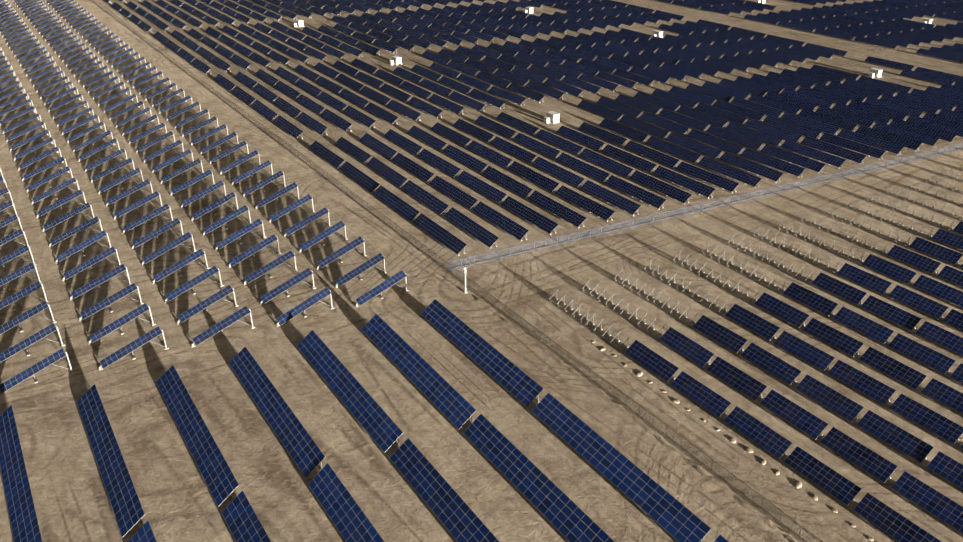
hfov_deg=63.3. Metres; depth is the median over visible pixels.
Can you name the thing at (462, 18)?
solar panel
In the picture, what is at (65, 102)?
tracker
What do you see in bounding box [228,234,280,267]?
tracker
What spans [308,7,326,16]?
solar panel
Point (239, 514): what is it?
solar panel
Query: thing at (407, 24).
solar panel
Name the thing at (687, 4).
solar panel
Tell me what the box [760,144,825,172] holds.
solar panel
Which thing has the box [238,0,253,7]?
solar panel
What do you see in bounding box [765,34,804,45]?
solar panel
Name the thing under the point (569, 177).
solar panel
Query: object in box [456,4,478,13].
solar panel
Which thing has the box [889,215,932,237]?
frame
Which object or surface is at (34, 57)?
tracker
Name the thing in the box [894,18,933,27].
solar panel
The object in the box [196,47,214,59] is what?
solar panel
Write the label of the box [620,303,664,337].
frame
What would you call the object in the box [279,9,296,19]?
solar panel
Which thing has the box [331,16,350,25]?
solar panel
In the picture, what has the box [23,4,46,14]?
tracker
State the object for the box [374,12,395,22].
solar panel
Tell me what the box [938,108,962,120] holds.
solar panel
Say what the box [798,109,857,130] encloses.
solar panel
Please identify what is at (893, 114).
solar panel
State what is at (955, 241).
solar panel
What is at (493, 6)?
solar panel
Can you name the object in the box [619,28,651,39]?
solar panel
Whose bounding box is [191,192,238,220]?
tracker
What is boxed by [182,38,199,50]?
solar panel
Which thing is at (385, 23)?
solar panel
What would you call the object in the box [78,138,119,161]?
tracker
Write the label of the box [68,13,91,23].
tracker
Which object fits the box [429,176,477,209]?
solar panel
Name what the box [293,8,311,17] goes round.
solar panel
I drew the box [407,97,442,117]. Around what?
solar panel
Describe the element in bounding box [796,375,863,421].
solar panel
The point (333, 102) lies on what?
solar panel
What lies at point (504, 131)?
solar panel
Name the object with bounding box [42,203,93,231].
tracker
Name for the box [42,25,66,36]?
tracker
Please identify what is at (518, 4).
solar panel
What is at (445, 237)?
solar panel
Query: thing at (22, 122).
tracker
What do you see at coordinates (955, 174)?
frame
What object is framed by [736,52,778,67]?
solar panel
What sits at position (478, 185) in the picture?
solar panel
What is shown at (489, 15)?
solar panel
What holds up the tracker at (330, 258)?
on the ground
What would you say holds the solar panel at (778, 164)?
on the ground
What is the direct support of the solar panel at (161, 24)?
on the ground
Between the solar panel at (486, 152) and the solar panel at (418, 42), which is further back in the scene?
the solar panel at (418, 42)
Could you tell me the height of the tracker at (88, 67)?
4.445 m
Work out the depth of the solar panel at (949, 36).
367.18 m
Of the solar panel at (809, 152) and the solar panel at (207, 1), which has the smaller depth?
the solar panel at (809, 152)
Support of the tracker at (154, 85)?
on the ground
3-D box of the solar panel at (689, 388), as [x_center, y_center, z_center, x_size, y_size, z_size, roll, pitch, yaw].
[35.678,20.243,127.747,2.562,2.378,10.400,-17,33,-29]
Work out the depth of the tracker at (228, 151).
224.82 m
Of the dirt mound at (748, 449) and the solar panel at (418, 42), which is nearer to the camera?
the dirt mound at (748, 449)
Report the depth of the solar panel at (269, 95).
281.06 m
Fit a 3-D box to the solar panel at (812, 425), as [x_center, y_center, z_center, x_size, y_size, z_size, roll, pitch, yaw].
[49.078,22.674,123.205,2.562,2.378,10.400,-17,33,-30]
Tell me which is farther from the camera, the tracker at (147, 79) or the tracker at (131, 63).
the tracker at (131, 63)
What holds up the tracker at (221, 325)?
on the ground
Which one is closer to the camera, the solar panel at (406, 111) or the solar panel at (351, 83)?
the solar panel at (406, 111)
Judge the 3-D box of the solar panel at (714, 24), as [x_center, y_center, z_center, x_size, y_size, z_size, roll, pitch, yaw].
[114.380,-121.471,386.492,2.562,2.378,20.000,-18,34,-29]
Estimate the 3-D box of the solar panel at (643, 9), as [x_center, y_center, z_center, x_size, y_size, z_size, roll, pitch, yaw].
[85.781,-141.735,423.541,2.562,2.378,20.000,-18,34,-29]
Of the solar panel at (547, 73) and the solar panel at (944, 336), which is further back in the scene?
the solar panel at (547, 73)
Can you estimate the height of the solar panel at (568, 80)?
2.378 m
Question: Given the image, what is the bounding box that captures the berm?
[475,297,797,541]
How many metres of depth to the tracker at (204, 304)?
150.57 m
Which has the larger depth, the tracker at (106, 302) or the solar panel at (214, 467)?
the tracker at (106, 302)
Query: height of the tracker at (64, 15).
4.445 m
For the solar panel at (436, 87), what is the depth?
287.48 m
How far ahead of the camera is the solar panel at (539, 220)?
188.70 m
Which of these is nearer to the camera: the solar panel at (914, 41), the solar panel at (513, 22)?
the solar panel at (914, 41)
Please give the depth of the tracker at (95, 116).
247.01 m
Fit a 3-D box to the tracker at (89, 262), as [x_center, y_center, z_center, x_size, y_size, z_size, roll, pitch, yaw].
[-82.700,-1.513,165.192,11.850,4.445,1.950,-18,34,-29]
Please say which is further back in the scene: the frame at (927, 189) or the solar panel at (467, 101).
the solar panel at (467, 101)
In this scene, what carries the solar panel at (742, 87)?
on the ground
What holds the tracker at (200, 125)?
on the ground
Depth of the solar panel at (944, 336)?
142.13 m
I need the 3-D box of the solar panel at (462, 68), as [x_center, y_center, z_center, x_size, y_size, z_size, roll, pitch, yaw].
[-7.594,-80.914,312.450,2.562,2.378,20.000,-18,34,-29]
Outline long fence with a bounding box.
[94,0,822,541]
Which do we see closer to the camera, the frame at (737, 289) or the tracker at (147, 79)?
the frame at (737, 289)
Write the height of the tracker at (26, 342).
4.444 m
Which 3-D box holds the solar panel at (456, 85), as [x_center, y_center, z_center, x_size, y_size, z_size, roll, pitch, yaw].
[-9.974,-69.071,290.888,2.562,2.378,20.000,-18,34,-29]
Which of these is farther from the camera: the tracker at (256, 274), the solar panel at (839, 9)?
the solar panel at (839, 9)
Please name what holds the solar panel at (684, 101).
on the ground
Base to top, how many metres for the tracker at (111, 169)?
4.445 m
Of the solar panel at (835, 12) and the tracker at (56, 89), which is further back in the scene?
the solar panel at (835, 12)
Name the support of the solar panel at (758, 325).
on the ground
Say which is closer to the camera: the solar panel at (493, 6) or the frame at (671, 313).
the frame at (671, 313)
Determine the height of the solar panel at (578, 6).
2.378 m
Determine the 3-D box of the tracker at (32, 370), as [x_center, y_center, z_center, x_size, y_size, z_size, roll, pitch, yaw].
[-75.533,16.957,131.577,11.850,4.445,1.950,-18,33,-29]
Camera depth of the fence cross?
192.87 m
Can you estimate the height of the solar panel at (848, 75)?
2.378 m
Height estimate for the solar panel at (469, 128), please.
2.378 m
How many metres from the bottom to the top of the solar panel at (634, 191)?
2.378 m
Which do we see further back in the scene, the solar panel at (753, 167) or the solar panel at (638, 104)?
the solar panel at (638, 104)
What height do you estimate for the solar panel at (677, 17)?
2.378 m
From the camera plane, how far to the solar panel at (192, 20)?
392.51 m
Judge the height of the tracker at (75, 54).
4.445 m
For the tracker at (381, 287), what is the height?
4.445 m
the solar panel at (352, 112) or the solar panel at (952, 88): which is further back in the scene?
the solar panel at (952, 88)
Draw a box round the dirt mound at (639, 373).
[636,371,642,376]
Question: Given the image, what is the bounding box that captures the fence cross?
[449,145,962,269]
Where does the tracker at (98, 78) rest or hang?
on the ground
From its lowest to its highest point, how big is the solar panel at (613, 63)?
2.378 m
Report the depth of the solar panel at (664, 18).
403.81 m
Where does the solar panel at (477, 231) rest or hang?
on the ground
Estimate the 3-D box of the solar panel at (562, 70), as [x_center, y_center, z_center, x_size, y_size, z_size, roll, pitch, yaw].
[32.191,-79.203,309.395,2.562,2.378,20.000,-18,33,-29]
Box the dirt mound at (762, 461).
[760,459,765,464]
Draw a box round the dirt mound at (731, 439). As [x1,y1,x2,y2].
[728,437,735,442]
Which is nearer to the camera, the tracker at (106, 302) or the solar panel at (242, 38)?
the tracker at (106, 302)
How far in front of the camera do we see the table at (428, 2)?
440.35 m
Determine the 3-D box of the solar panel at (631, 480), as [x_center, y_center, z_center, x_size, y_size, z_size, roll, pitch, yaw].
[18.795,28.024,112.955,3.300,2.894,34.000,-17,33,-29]
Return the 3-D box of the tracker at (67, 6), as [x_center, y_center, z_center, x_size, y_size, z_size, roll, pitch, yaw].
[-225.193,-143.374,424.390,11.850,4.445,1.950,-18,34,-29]
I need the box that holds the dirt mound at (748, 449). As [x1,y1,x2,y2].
[744,447,752,452]
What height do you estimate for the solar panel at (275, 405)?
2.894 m
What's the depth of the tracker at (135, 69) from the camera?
307.39 m
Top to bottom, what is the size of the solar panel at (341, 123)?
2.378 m
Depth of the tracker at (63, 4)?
431.10 m
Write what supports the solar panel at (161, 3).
on the ground
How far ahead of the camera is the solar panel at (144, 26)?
382.80 m
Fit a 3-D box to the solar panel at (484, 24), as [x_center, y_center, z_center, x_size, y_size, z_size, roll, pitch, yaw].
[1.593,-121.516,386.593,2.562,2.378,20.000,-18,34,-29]
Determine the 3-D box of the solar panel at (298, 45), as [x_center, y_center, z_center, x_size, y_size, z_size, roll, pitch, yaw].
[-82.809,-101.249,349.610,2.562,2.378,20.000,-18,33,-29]
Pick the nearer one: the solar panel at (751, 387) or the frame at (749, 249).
the solar panel at (751, 387)
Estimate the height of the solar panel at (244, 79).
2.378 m
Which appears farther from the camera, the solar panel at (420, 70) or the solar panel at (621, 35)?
the solar panel at (621, 35)
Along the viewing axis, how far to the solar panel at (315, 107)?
268.84 m
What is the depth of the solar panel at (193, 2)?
442.23 m
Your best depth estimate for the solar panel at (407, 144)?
234.85 m
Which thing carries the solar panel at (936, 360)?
on the ground
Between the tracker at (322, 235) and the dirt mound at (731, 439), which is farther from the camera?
the tracker at (322, 235)
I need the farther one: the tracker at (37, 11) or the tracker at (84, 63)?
the tracker at (37, 11)
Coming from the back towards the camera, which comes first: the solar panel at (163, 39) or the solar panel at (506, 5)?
the solar panel at (506, 5)
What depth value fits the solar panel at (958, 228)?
182.90 m
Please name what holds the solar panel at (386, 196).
on the ground
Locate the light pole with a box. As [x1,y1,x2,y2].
[461,268,466,293]
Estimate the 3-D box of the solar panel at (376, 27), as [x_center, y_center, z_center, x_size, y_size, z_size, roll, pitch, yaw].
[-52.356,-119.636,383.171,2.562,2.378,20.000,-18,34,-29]
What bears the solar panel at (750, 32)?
on the ground
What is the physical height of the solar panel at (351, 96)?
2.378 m
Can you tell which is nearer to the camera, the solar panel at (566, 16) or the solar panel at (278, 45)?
the solar panel at (278, 45)
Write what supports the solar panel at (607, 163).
on the ground
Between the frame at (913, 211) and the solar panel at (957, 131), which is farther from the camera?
the solar panel at (957, 131)
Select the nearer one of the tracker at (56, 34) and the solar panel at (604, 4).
the tracker at (56, 34)
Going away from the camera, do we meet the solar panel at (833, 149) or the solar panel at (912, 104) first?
the solar panel at (833, 149)
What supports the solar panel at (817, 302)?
on the ground
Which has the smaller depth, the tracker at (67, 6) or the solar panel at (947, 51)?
the solar panel at (947, 51)
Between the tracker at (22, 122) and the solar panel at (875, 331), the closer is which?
the solar panel at (875, 331)
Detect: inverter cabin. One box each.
[293,19,303,26]
[389,56,401,64]
[524,7,532,13]
[543,111,559,123]
[651,30,662,37]
[868,68,881,77]
[922,18,932,23]
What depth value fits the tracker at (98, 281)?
158.44 m
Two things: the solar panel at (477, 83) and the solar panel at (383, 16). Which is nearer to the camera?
the solar panel at (477, 83)
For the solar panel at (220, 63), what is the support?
on the ground
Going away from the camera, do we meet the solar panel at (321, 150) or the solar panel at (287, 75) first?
the solar panel at (321, 150)
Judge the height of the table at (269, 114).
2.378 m
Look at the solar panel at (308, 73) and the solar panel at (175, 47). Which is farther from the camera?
the solar panel at (175, 47)
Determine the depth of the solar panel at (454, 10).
419.81 m
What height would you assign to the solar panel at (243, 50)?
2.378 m
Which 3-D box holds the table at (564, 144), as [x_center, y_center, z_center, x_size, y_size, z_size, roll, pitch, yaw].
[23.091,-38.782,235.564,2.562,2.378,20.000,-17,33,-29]
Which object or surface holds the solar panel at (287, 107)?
on the ground
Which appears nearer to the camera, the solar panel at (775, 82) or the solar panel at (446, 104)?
the solar panel at (446, 104)
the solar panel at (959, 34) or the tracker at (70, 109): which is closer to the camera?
the tracker at (70, 109)
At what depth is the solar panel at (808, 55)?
333.50 m
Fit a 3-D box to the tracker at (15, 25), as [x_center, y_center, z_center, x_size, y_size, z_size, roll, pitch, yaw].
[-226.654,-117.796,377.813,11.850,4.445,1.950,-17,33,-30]
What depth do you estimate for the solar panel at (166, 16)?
404.26 m
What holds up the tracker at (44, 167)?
on the ground
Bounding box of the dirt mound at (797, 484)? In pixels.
[794,481,801,488]
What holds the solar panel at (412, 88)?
on the ground
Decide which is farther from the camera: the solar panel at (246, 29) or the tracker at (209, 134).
the solar panel at (246, 29)
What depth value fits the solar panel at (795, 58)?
330.51 m
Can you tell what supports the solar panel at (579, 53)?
on the ground
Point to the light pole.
(465, 291)
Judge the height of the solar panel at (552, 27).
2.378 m
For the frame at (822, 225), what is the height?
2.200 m
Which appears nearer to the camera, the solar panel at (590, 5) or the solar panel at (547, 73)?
the solar panel at (547, 73)
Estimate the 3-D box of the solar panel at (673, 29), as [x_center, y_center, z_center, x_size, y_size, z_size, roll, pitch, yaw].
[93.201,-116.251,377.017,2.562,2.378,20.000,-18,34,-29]
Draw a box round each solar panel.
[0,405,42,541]
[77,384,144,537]
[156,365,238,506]
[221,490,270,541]
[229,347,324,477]
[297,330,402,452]
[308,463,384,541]
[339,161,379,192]
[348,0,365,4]
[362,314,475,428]
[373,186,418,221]
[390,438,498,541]
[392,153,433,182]
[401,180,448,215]
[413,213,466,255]
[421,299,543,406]
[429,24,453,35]
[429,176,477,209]
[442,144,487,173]
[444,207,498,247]
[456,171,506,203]
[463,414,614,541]
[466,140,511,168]
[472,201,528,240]
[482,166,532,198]
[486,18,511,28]
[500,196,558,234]
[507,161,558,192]
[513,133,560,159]
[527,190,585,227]
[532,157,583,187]
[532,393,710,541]
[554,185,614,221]
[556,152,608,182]
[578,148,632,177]
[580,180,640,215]
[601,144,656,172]
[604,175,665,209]
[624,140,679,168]
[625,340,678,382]
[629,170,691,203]
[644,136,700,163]
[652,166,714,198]
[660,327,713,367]
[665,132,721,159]
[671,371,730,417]
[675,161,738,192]
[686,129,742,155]
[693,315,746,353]
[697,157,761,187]
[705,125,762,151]
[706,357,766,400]
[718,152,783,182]
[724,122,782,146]
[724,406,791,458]
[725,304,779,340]
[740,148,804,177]
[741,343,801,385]
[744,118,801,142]
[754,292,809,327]
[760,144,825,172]
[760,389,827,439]
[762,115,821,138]
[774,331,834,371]
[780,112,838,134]
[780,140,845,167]
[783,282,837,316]
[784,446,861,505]
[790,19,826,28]
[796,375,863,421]
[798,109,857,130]
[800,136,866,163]
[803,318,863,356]
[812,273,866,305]
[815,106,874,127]
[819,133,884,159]
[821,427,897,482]
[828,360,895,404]
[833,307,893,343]
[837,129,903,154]
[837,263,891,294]
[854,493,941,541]
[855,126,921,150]
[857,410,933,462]
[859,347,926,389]
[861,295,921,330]
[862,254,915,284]
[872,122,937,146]
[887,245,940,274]
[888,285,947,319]
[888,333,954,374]
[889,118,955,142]
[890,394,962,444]
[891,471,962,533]
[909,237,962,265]
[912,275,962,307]
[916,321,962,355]
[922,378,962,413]
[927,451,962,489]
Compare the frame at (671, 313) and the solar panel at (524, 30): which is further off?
the solar panel at (524, 30)
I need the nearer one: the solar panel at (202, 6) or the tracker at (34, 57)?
the tracker at (34, 57)
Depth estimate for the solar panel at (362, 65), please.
314.80 m
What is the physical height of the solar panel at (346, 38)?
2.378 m
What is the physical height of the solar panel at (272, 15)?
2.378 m
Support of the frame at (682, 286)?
on the ground
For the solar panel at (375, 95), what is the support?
on the ground
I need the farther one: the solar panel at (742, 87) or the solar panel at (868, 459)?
the solar panel at (742, 87)
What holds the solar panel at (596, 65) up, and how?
on the ground
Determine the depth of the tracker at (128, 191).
198.89 m
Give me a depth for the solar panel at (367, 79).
296.53 m
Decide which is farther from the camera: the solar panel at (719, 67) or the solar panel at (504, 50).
the solar panel at (504, 50)
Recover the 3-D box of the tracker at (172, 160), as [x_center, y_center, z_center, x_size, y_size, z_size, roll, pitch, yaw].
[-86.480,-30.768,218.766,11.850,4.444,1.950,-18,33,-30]
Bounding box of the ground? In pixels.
[0,0,962,541]
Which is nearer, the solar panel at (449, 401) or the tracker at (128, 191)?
the solar panel at (449, 401)
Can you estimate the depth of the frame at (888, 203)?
196.48 m
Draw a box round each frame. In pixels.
[549,289,588,322]
[582,279,621,310]
[585,314,628,349]
[614,269,654,299]
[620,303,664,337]
[644,260,683,289]
[652,292,697,325]
[673,251,714,279]
[682,281,727,313]
[701,242,742,269]
[714,275,758,302]
[727,235,768,260]
[740,262,784,291]
[753,226,793,251]
[768,254,813,281]
[778,221,818,243]
[794,244,839,272]
[801,215,842,235]
[819,236,864,262]
[823,206,864,227]
[842,231,887,253]
[846,199,887,220]
[866,193,908,213]
[866,222,911,245]
[887,185,928,206]
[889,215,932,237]
[906,182,947,199]
[909,206,954,229]
[925,176,962,193]
[929,201,962,218]
[944,169,962,181]
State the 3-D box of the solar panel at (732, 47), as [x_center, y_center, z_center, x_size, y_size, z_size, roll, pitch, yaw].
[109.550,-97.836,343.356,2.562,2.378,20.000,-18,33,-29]
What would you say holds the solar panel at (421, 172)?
on the ground
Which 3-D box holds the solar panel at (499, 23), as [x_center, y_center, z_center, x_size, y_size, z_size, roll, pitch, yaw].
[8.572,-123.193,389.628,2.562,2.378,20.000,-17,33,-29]
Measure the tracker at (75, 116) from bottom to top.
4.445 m
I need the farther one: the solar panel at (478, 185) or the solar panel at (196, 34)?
the solar panel at (196, 34)
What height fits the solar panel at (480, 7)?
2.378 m
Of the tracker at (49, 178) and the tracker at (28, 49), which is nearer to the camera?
the tracker at (49, 178)
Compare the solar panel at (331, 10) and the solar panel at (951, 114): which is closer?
the solar panel at (951, 114)
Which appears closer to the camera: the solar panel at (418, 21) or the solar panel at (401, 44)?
the solar panel at (401, 44)
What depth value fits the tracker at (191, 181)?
204.94 m
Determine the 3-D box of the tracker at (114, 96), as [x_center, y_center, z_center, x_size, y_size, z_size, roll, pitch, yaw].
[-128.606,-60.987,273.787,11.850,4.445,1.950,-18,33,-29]
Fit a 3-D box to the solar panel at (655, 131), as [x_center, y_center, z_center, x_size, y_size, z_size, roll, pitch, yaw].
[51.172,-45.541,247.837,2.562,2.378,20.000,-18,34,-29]
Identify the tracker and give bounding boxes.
[0,9,17,17]
[0,12,19,20]
[0,15,20,23]
[0,17,23,28]
[0,21,24,32]
[0,64,14,75]
[0,70,16,81]
[0,76,19,86]
[0,81,24,92]
[0,87,27,99]
[0,93,31,107]
[0,99,35,115]
[0,106,39,125]
[0,176,8,193]
[0,188,14,205]
[0,200,16,214]
[0,214,22,230]
[0,229,30,253]
[0,245,35,271]
[0,262,41,289]
[0,281,48,309]
[0,301,56,333]
[0,323,64,361]
[0,348,74,393]
[2,24,28,36]
[3,113,43,133]
[5,27,31,40]
[6,121,48,141]
[7,31,33,43]
[9,35,37,47]
[10,130,53,150]
[12,39,40,51]
[13,137,58,160]
[14,43,43,56]
[18,47,47,60]
[18,147,63,170]
[19,0,41,8]
[20,51,50,65]
[21,1,45,11]
[22,157,69,180]
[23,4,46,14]
[23,55,55,70]
[26,6,49,17]
[26,60,58,75]
[26,166,75,191]
[28,10,52,20]
[29,65,62,80]
[31,12,55,23]
[31,178,79,204]
[33,15,56,26]
[33,70,66,86]
[36,18,61,29]
[36,76,71,92]
[36,189,85,217]
[39,22,64,33]
[40,81,75,98]
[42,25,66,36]
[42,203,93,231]
[44,87,80,104]
[45,28,71,40]
[48,32,75,44]
[48,94,85,111]
[49,216,102,246]
[51,35,79,48]
[52,100,89,118]
[53,0,74,9]
[54,39,82,52]
[55,230,110,262]
[56,2,78,11]
[57,107,95,126]
[58,43,87,56]
[59,4,81,14]
[61,7,84,17]
[62,48,91,61]
[62,114,101,134]
[62,247,121,280]
[65,9,88,20]
[66,52,96,65]
[67,122,107,142]
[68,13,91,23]
[69,264,131,299]
[70,56,100,70]
[71,15,95,26]
[73,130,115,151]
[74,19,99,30]
[74,61,105,75]
[78,22,102,33]
[78,66,110,81]
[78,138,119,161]
[78,283,143,320]
[82,25,107,37]
[83,71,116,86]
[85,149,129,171]
[86,29,111,40]
[88,76,121,92]
[88,303,155,343]
[90,32,116,44]
[90,158,134,181]
[93,82,127,98]
[94,35,121,48]
[98,40,126,52]
[98,88,132,105]
[98,168,143,193]
[98,326,168,369]
[102,44,130,57]
[103,94,139,112]
[106,179,152,205]
[107,48,135,61]
[109,101,145,119]
[111,52,141,66]
[113,191,161,218]
[116,108,153,127]
[117,57,147,71]
[121,62,152,76]
[122,115,160,135]
[122,204,172,232]
[127,66,158,82]
[128,123,166,143]
[131,218,183,248]
[132,71,164,87]
[136,131,174,152]
[139,77,171,93]
[141,232,196,264]
[143,140,183,162]
[145,83,178,99]
[152,88,186,106]
[152,149,193,172]
[152,249,209,283]
[159,95,192,113]
[160,159,203,183]
[164,266,223,302]
[166,102,200,120]
[170,170,214,194]
[174,109,209,128]
[176,285,237,323]
[180,181,225,207]
[182,116,218,136]
[190,124,227,144]
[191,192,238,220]
[191,306,254,346]
[200,132,238,153]
[202,205,251,234]
[209,141,248,163]
[215,219,265,249]
[220,150,259,173]
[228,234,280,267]
[231,160,272,184]
[242,171,286,196]
[243,251,297,284]
[255,182,300,208]
[259,268,315,304]
[268,194,314,222]
[275,287,333,325]
[283,207,330,236]
[298,221,347,252]
[316,236,366,269]
[334,253,386,287]
[354,270,408,306]
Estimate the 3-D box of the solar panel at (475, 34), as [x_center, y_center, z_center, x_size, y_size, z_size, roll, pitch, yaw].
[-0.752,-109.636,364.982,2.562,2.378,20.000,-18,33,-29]

